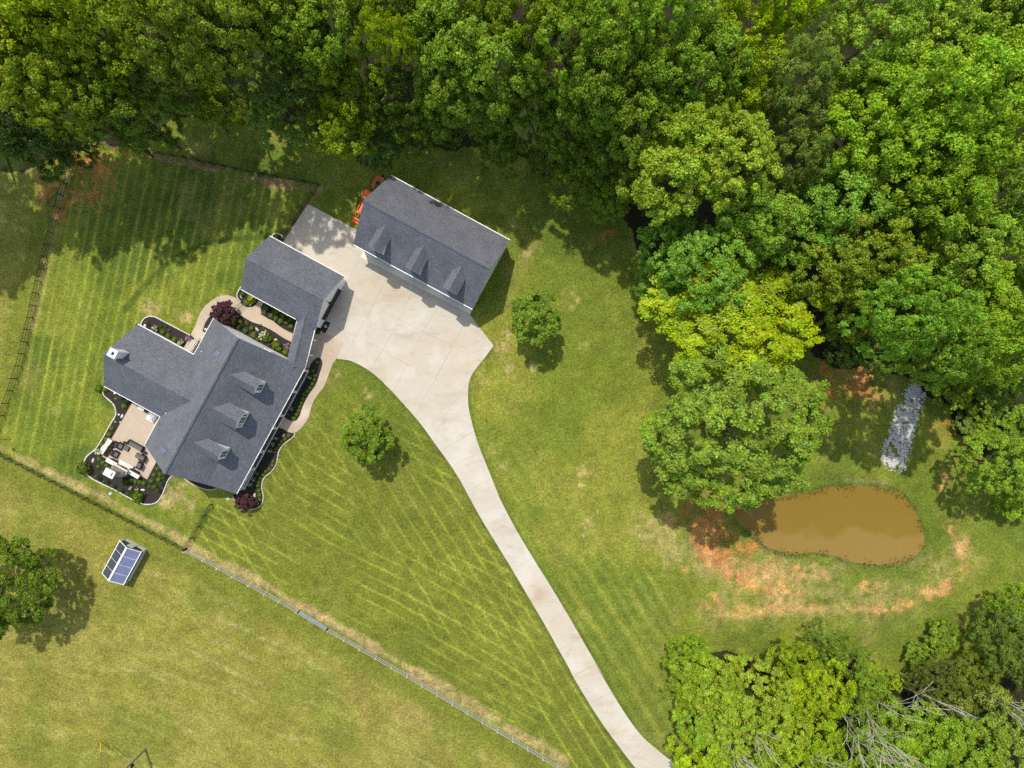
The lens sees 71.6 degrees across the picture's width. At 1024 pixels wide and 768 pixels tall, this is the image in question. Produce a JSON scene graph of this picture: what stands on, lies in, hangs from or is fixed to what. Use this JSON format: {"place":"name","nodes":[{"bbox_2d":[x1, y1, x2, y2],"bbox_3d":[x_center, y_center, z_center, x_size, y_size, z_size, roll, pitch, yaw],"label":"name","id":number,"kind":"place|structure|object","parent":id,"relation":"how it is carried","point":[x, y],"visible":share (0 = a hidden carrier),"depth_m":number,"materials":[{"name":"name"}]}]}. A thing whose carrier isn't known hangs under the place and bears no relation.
{"place":"outdoors","nodes":[
{"label":"outdoors","id":0,"kind":"place"},
{"bbox_2d":[101,402,158,478],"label":"patio","id":1,"kind":"structure","parent":0,"point":[136,425],"depth_m":97.93,"materials":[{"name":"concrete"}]},
{"bbox_2d":[191,295,292,341],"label":"garden path","id":2,"kind":"structure","parent":0,"point":[252,314],"depth_m":97.93,"materials":[{"name":"concrete"}]},
{"bbox_2d":[283,204,673,767],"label":"driveway","id":3,"kind":"structure","parent":0,"point":[420,353],"depth_m":97.95,"materials":[{"name":"concrete"}]},
{"bbox_2d":[0,0,1023,767],"bbox_3d":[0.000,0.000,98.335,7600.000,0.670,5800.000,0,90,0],"label":"ground","id":4,"kind":"structure","parent":0,"point":[580,512],"depth_m":98.00,"materials":[{"name":"green plant"}]},
{"bbox_2d":[0,535,62,639],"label":"broadleaf tree","id":5,"kind":"object","parent":4,"relation":"on","point":[12,616],"visible":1,"depth_m":89.68,"materials":[{"name":"green plant"}]},
{"bbox_2d":[1,110,86,182],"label":"broadleaf tree","id":6,"kind":"object","parent":4,"relation":"on","point":[59,169],"visible":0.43,"depth_m":87.86,"materials":[{"name":"green plant"}]},
{"bbox_2d":[0,70,90,163],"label":"broadleaf tree","id":7,"kind":"object","parent":4,"relation":"on","point":[6,129],"visible":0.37,"depth_m":82.25,"materials":[{"name":"green plant"}]},
{"bbox_2d":[0,0,129,122],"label":"broadleaf tree","id":8,"kind":"object","parent":4,"relation":"on","point":[9,44],"visible":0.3,"depth_m":74.68,"materials":[{"name":"green plant"}]},
{"bbox_2d":[0,45,153,156],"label":"broadleaf tree","id":9,"kind":"object","parent":4,"relation":"on","point":[34,77],"visible":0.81,"depth_m":74.50,"materials":[{"name":"green plant"}]},
{"bbox_2d":[0,0,158,84],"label":"broadleaf tree","id":10,"kind":"object","parent":4,"relation":"on","point":[66,37],"visible":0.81,"depth_m":70.67,"materials":[{"name":"green plant"}]},
{"bbox_2d":[52,51,181,152],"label":"broadleaf tree","id":11,"kind":"object","parent":4,"relation":"on","point":[104,118],"visible":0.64,"depth_m":78.62,"materials":[{"name":"green plant"}]},
{"bbox_2d":[102,538,146,584],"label":"greenhouse","id":12,"kind":"object","parent":4,"relation":"on","point":[123,562],"visible":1,"depth_m":95.95,"materials":[{"name":"blue glass"}]},
{"bbox_2d":[61,0,195,107],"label":"broadleaf tree","id":13,"kind":"object","parent":4,"relation":"on","point":[87,35],"visible":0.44,"depth_m":73.99,"materials":[{"name":"green plant"}]},
{"bbox_2d":[85,389,171,503],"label":"mulch bed","id":14,"kind":"object","parent":4,"relation":"on","point":[152,496],"visible":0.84,"depth_m":97.94,"materials":[{"name":"black soil"}]},
{"bbox_2d":[102,86,184,149],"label":"broadleaf tree","id":15,"kind":"object","parent":4,"relation":"on","point":[149,135],"visible":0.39,"depth_m":87.98,"materials":[{"name":"green plant"}]},
{"bbox_2d":[85,0,249,108],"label":"broadleaf tree","id":16,"kind":"object","parent":4,"relation":"on","point":[130,8],"visible":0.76,"depth_m":70.87,"materials":[{"name":"green plant"}]},
{"bbox_2d":[116,26,228,131],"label":"broadleaf tree","id":17,"kind":"object","parent":4,"relation":"on","point":[149,83],"visible":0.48,"depth_m":77.88,"materials":[{"name":"green plant"}]},
{"bbox_2d":[145,0,292,123],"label":"broadleaf tree","id":18,"kind":"object","parent":4,"relation":"on","point":[194,14],"visible":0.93,"depth_m":70.31,"materials":[{"name":"green plant"}]},
{"bbox_2d":[103,236,345,493],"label":"house","id":19,"kind":"structure","parent":4,"relation":"on","point":[219,400],"depth_m":92.30,"materials":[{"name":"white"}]},
{"bbox_2d":[212,17,300,116],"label":"broadleaf tree","id":20,"kind":"object","parent":4,"relation":"on","point":[250,94],"visible":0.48,"depth_m":79.53,"materials":[{"name":"green plant"}]},
{"bbox_2d":[0,171,541,767],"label":"hay grass","id":21,"kind":"structure","parent":4,"relation":"on","point":[176,627],"depth_m":97.95,"materials":[{"name":"green plant"}]},
{"bbox_2d":[236,63,322,152],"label":"broadleaf tree","id":22,"kind":"object","parent":4,"relation":"on","point":[292,134],"visible":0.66,"depth_m":86.94,"materials":[{"name":"green plant"}]},
{"bbox_2d":[241,0,327,70],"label":"broadleaf tree","id":23,"kind":"object","parent":4,"relation":"on","point":[272,7],"visible":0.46,"depth_m":76.92,"materials":[{"name":"green plant"}]},
{"bbox_2d":[279,332,342,432],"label":"front walk","id":24,"kind":"structure","parent":4,"relation":"on","point":[325,348],"depth_m":97.93,"materials":[{"name":"concrete"}]},
{"bbox_2d":[278,0,373,87],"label":"broadleaf tree","id":25,"kind":"object","parent":4,"relation":"on","point":[308,14],"visible":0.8,"depth_m":75.35,"materials":[{"name":"green plant"}]},
{"bbox_2d":[305,102,376,160],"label":"broadleaf tree","id":26,"kind":"object","parent":4,"relation":"on","point":[358,147],"visible":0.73,"depth_m":86.85,"materials":[{"name":"green plant"}]},
{"bbox_2d":[314,55,378,137],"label":"broadleaf tree","id":27,"kind":"object","parent":4,"relation":"on","point":[326,76],"visible":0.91,"depth_m":83.15,"materials":[{"name":"green plant"}]},
{"bbox_2d":[339,403,395,464],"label":"broadleaf tree","id":28,"kind":"object","parent":4,"relation":"on","point":[375,434],"visible":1,"depth_m":91.10,"materials":[{"name":"green plant"}]},
{"bbox_2d":[350,0,421,101],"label":"broadleaf tree","id":29,"kind":"object","parent":4,"relation":"on","point":[375,25],"visible":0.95,"depth_m":73.47,"materials":[{"name":"green plant"}]},
{"bbox_2d":[364,59,436,138],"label":"broadleaf tree","id":30,"kind":"object","parent":4,"relation":"on","point":[385,89],"visible":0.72,"depth_m":83.80,"materials":[{"name":"green plant"}]},
{"bbox_2d":[392,99,453,162],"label":"broadleaf tree","id":31,"kind":"object","parent":4,"relation":"on","point":[402,136],"visible":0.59,"depth_m":88.31,"materials":[{"name":"green plant"}]},
{"bbox_2d":[353,175,509,310],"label":"garage barn","id":32,"kind":"structure","parent":4,"relation":"on","point":[430,241],"depth_m":90.53,"materials":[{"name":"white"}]},
{"bbox_2d":[414,44,484,139],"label":"broadleaf tree","id":33,"kind":"object","parent":4,"relation":"on","point":[432,101],"visible":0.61,"depth_m":79.27,"materials":[{"name":"green plant"}]},
{"bbox_2d":[403,0,497,93],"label":"broadleaf tree","id":34,"kind":"object","parent":4,"relation":"on","point":[419,22],"visible":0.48,"depth_m":74.74,"materials":[{"name":"green plant"}]},
{"bbox_2d":[460,67,521,150],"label":"broadleaf tree","id":35,"kind":"object","parent":4,"relation":"on","point":[508,122],"visible":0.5,"depth_m":85.75,"materials":[{"name":"green plant"}]},
{"bbox_2d":[442,4,547,124],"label":"broadleaf tree","id":36,"kind":"object","parent":4,"relation":"on","point":[509,53],"visible":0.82,"depth_m":75.04,"materials":[{"name":"green plant"}]},
{"bbox_2d":[482,0,565,78],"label":"broadleaf tree","id":37,"kind":"object","parent":4,"relation":"on","point":[535,19],"visible":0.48,"depth_m":72.07,"materials":[{"name":"green plant"}]},
{"bbox_2d":[509,288,561,345],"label":"broadleaf tree","id":38,"kind":"object","parent":4,"relation":"on","point":[535,300],"visible":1,"depth_m":90.42,"materials":[{"name":"green plant"}]},
{"bbox_2d":[512,67,580,137],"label":"broadleaf tree","id":39,"kind":"object","parent":4,"relation":"on","point":[538,117],"visible":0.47,"depth_m":84.15,"materials":[{"name":"green plant"}]},
{"bbox_2d":[534,94,598,161],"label":"broadleaf tree","id":40,"kind":"object","parent":4,"relation":"on","point":[571,143],"visible":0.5,"depth_m":86.28,"materials":[{"name":"green plant"}]},
{"bbox_2d":[523,0,624,101],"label":"broadleaf tree","id":41,"kind":"object","parent":4,"relation":"on","point":[541,39],"visible":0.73,"depth_m":69.72,"materials":[{"name":"green plant"}]},
{"bbox_2d":[544,159,604,224],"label":"broadleaf tree","id":42,"kind":"object","parent":4,"relation":"on","point":[575,198],"visible":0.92,"depth_m":90.84,"materials":[{"name":"green plant"}]},
{"bbox_2d":[555,35,640,144],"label":"broadleaf tree","id":43,"kind":"object","parent":4,"relation":"on","point":[588,125],"visible":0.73,"depth_m":72.27,"materials":[{"name":"green plant"}]},
{"bbox_2d":[572,125,644,193],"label":"broadleaf tree","id":44,"kind":"object","parent":4,"relation":"on","point":[591,170],"visible":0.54,"depth_m":85.37,"materials":[{"name":"green plant"}]},
{"bbox_2d":[582,170,643,223],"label":"broadleaf tree","id":45,"kind":"object","parent":4,"relation":"on","point":[618,209],"visible":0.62,"depth_m":90.64,"materials":[{"name":"green plant"}]},
{"bbox_2d":[566,0,684,113],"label":"broadleaf tree","id":46,"kind":"object","parent":4,"relation":"on","point":[656,16],"visible":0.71,"depth_m":68.44,"materials":[{"name":"green plant"}]},
{"bbox_2d":[589,67,676,167],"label":"broadleaf tree","id":47,"kind":"object","parent":4,"relation":"on","point":[650,101],"visible":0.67,"depth_m":75.05,"materials":[{"name":"green plant"}]},
{"bbox_2d":[613,25,699,136],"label":"broadleaf tree","id":48,"kind":"object","parent":4,"relation":"on","point":[675,77],"visible":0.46,"depth_m":72.15,"materials":[{"name":"green plant"}]},
{"bbox_2d":[615,0,725,88],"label":"broadleaf tree","id":49,"kind":"object","parent":4,"relation":"on","point":[707,7],"visible":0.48,"depth_m":70.98,"materials":[{"name":"green plant"}]},
{"bbox_2d":[615,115,727,226],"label":"broadleaf tree","id":50,"kind":"object","parent":4,"relation":"on","point":[688,201],"visible":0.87,"depth_m":75.42,"materials":[{"name":"green plant"}]},
{"bbox_2d":[636,211,715,292],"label":"broadleaf tree","id":51,"kind":"object","parent":4,"relation":"on","point":[667,233],"visible":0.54,"depth_m":85.01,"materials":[{"name":"green plant"}]},
{"bbox_2d":[661,634,710,685],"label":"broadleaf tree","id":52,"kind":"object","parent":4,"relation":"on","point":[672,664],"visible":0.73,"depth_m":91.57,"materials":[{"name":"green plant"}]},
{"bbox_2d":[652,99,731,193],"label":"broadleaf tree","id":53,"kind":"object","parent":4,"relation":"on","point":[699,119],"visible":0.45,"depth_m":73.26,"materials":[{"name":"green plant"}]},
{"bbox_2d":[646,216,760,321],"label":"broadleaf tree","id":54,"kind":"object","parent":4,"relation":"on","point":[711,240],"visible":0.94,"depth_m":79.73,"materials":[{"name":"green plant"}]},
{"bbox_2d":[653,13,756,119],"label":"broadleaf tree","id":55,"kind":"object","parent":4,"relation":"on","point":[730,34],"visible":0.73,"depth_m":72.75,"materials":[{"name":"green plant"}]},
{"bbox_2d":[675,651,745,725],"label":"broadleaf tree","id":56,"kind":"object","parent":4,"relation":"on","point":[703,679],"visible":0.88,"depth_m":89.10,"materials":[{"name":"green plant"}]},
{"bbox_2d":[678,109,783,215],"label":"broadleaf tree","id":57,"kind":"object","parent":4,"relation":"on","point":[760,133],"visible":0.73,"depth_m":72.90,"materials":[{"name":"green plant"}]},
{"bbox_2d":[637,254,830,379],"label":"broadleaf tree","id":58,"kind":"object","parent":4,"relation":"on","point":[751,287],"visible":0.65,"depth_m":82.65,"materials":[{"name":"green plant"}]},
{"bbox_2d":[637,342,833,514],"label":"broadleaf tree","id":59,"kind":"object","parent":4,"relation":"on","point":[795,432],"visible":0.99,"depth_m":79.92,"materials":[{"name":"green plant"}]},
{"bbox_2d":[690,0,786,101],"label":"broadleaf tree","id":60,"kind":"object","parent":4,"relation":"on","point":[763,15],"visible":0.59,"depth_m":73.04,"materials":[{"name":"green plant"}]},
{"bbox_2d":[702,698,780,767],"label":"broadleaf tree","id":61,"kind":"object","parent":4,"relation":"on","point":[738,749],"visible":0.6,"depth_m":88.47,"materials":[{"name":"green plant"}]},
{"bbox_2d":[712,32,789,115],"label":"broadleaf tree","id":62,"kind":"object","parent":4,"relation":"on","point":[760,64],"visible":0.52,"depth_m":75.44,"materials":[{"name":"green plant"}]},
{"bbox_2d":[713,654,796,742],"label":"broadleaf tree","id":63,"kind":"object","parent":4,"relation":"on","point":[757,687],"visible":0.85,"depth_m":87.91,"materials":[{"name":"green plant"}]},
{"bbox_2d":[715,179,808,269],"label":"broadleaf tree","id":64,"kind":"object","parent":4,"relation":"on","point":[770,201],"visible":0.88,"depth_m":78.22,"materials":[{"name":"green plant"}]},
{"bbox_2d":[728,688,813,767],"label":"broadleaf tree","id":65,"kind":"object","parent":4,"relation":"on","point":[785,746],"visible":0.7,"depth_m":88.55,"materials":[{"name":"green plant"}]},
{"bbox_2d":[743,122,834,201],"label":"broadleaf tree","id":66,"kind":"object","parent":4,"relation":"on","point":[823,143],"visible":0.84,"depth_m":76.08,"materials":[{"name":"green plant"}]},
{"bbox_2d":[741,77,838,171],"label":"broadleaf tree","id":67,"kind":"object","parent":4,"relation":"on","point":[816,109],"visible":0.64,"depth_m":76.03,"materials":[{"name":"green plant"}]},
{"bbox_2d":[743,29,841,137],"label":"broadleaf tree","id":68,"kind":"object","parent":4,"relation":"on","point":[789,70],"visible":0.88,"depth_m":73.05,"materials":[{"name":"green plant"}]},
{"bbox_2d":[766,632,823,693],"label":"broadleaf tree","id":69,"kind":"object","parent":4,"relation":"on","point":[795,671],"visible":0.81,"depth_m":90.68,"materials":[{"name":"green plant"}]},
{"bbox_2d":[759,198,836,268],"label":"broadleaf tree","id":70,"kind":"object","parent":4,"relation":"on","point":[789,258],"visible":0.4,"depth_m":80.48,"materials":[{"name":"green plant"}]},
{"bbox_2d":[778,710,844,764],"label":"broadleaf tree","id":71,"kind":"object","parent":4,"relation":"on","point":[831,735],"visible":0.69,"depth_m":91.11,"materials":[{"name":"green plant"}]},
{"bbox_2d":[782,658,857,718],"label":"broadleaf tree","id":72,"kind":"object","parent":4,"relation":"on","point":[823,703],"visible":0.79,"depth_m":89.48,"materials":[{"name":"green plant"}]},
{"bbox_2d":[780,226,872,307],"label":"broadleaf tree","id":73,"kind":"object","parent":4,"relation":"on","point":[809,287],"visible":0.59,"depth_m":79.26,"materials":[{"name":"green plant"}]},
{"bbox_2d":[782,148,892,255],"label":"broadleaf tree","id":74,"kind":"object","parent":4,"relation":"on","point":[858,182],"visible":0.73,"depth_m":76.89,"materials":[{"name":"green plant"}]},
{"bbox_2d":[810,267,897,344],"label":"broadleaf tree","id":75,"kind":"object","parent":4,"relation":"on","point":[830,318],"visible":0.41,"depth_m":84.84,"materials":[{"name":"green plant"}]},
{"bbox_2d":[790,81,931,206],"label":"broadleaf tree","id":76,"kind":"object","parent":4,"relation":"on","point":[878,103],"visible":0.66,"depth_m":73.22,"materials":[{"name":"green plant"}]},
{"bbox_2d":[788,0,941,120],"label":"broadleaf tree","id":77,"kind":"object","parent":4,"relation":"on","point":[914,25],"visible":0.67,"depth_m":72.15,"materials":[{"name":"green plant"}]},
{"bbox_2d":[803,214,926,308],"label":"broadleaf tree","id":78,"kind":"object","parent":4,"relation":"on","point":[907,250],"visible":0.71,"depth_m":75.79,"materials":[{"name":"green plant"}]},
{"bbox_2d":[837,673,901,727],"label":"broadleaf tree","id":79,"kind":"object","parent":4,"relation":"on","point":[877,687],"visible":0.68,"depth_m":91.59,"materials":[{"name":"green plant"}]},
{"bbox_2d":[803,37,946,160],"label":"broadleaf tree","id":80,"kind":"object","parent":4,"relation":"on","point":[877,67],"visible":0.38,"depth_m":72.68,"materials":[{"name":"green plant"}]},
{"bbox_2d":[839,694,935,767],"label":"broadleaf tree","id":81,"kind":"object","parent":4,"relation":"on","point":[918,749],"visible":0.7,"depth_m":89.37,"materials":[{"name":"green plant"}]},
{"bbox_2d":[880,383,926,472],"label":"riprap","id":82,"kind":"object","parent":4,"relation":"on","point":[912,391],"visible":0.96,"depth_m":97.91,"materials":[{"name":"stone"}]},
{"bbox_2d":[818,263,989,361],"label":"broadleaf tree","id":83,"kind":"object","parent":4,"relation":"on","point":[943,326],"visible":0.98,"depth_m":69.63,"materials":[{"name":"green plant"}]},
{"bbox_2d":[835,109,980,211],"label":"broadleaf tree","id":84,"kind":"object","parent":4,"relation":"on","point":[957,134],"visible":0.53,"depth_m":73.04,"materials":[{"name":"green plant"}]},
{"bbox_2d":[850,305,1001,395],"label":"broadleaf tree","id":85,"kind":"object","parent":4,"relation":"on","point":[969,328],"visible":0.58,"depth_m":71.54,"materials":[{"name":"green plant"}]},
{"bbox_2d":[886,700,968,767],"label":"broadleaf tree","id":86,"kind":"object","parent":4,"relation":"on","point":[955,750],"visible":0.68,"depth_m":88.60,"materials":[{"name":"green plant"}]},
{"bbox_2d":[856,0,1001,93],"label":"broadleaf tree","id":87,"kind":"object","parent":4,"relation":"on","point":[971,17],"visible":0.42,"depth_m":73.10,"materials":[{"name":"green plant"}]},
{"bbox_2d":[859,153,999,246],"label":"broadleaf tree","id":88,"kind":"object","parent":4,"relation":"on","point":[984,190],"visible":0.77,"depth_m":74.16,"materials":[{"name":"green plant"}]},
{"bbox_2d":[904,654,962,707],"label":"broadleaf tree","id":89,"kind":"object","parent":4,"relation":"on","point":[944,666],"visible":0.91,"depth_m":92.43,"materials":[{"name":"green plant"}]},
{"bbox_2d":[849,30,1023,156],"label":"broadleaf tree","id":90,"kind":"object","parent":4,"relation":"on","point":[945,57],"visible":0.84,"depth_m":68.42,"materials":[{"name":"green plant"}]},
{"bbox_2d":[877,304,1023,387],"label":"broadleaf tree","id":91,"kind":"object","parent":4,"relation":"on","point":[993,367],"visible":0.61,"depth_m":72.63,"materials":[{"name":"green plant"}]},
{"bbox_2d":[893,198,1023,293],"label":"broadleaf tree","id":92,"kind":"object","parent":4,"relation":"on","point":[993,248],"visible":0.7,"depth_m":75.63,"materials":[{"name":"green plant"}]},
{"bbox_2d":[893,92,1023,197],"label":"broadleaf tree","id":93,"kind":"object","parent":4,"relation":"on","point":[1001,141],"visible":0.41,"depth_m":71.59,"materials":[{"name":"green plant"}]},
{"bbox_2d":[894,260,1023,335],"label":"broadleaf tree","id":94,"kind":"object","parent":4,"relation":"on","point":[999,283],"visible":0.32,"depth_m":77.65,"materials":[{"name":"green plant"}]},
{"bbox_2d":[912,144,1023,241],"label":"broadleaf tree","id":95,"kind":"object","parent":4,"relation":"on","point":[1013,176],"visible":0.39,"depth_m":75.89,"materials":[{"name":"green plant"}]},
{"bbox_2d":[928,713,1008,767],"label":"broadleaf tree","id":96,"kind":"object","parent":4,"relation":"on","point":[981,756],"visible":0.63,"depth_m":88.57,"materials":[{"name":"green plant"}]},
{"bbox_2d":[927,0,1023,68],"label":"broadleaf tree","id":97,"kind":"object","parent":4,"relation":"on","point":[1002,35],"visible":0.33,"depth_m":72.83,"materials":[{"name":"green plant"}]},
{"bbox_2d":[951,372,1012,424],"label":"broadleaf tree","id":98,"kind":"object","parent":4,"relation":"on","point":[988,394],"visible":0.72,"depth_m":94.04,"materials":[{"name":"green plant"}]},
{"bbox_2d":[949,426,1023,496],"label":"broadleaf tree","id":99,"kind":"object","parent":4,"relation":"on","point":[998,483],"visible":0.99,"depth_m":87.90,"materials":[{"name":"green plant"}]},
{"bbox_2d":[949,683,1023,757],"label":"broadleaf tree","id":100,"kind":"object","parent":4,"relation":"on","point":[988,701],"visible":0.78,"depth_m":90.11,"materials":[{"name":"green plant"}]},
{"bbox_2d":[967,600,1023,673],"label":"broadleaf tree","id":101,"kind":"object","parent":4,"relation":"on","point":[1006,619],"visible":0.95,"depth_m":90.74,"materials":[{"name":"green plant"}]},
{"bbox_2d":[733,486,923,564],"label":"pond water","id":102,"kind":"structure","parent":0,"point":[863,524],"depth_m":98.10,"materials":[{"name":"brown liquid"}]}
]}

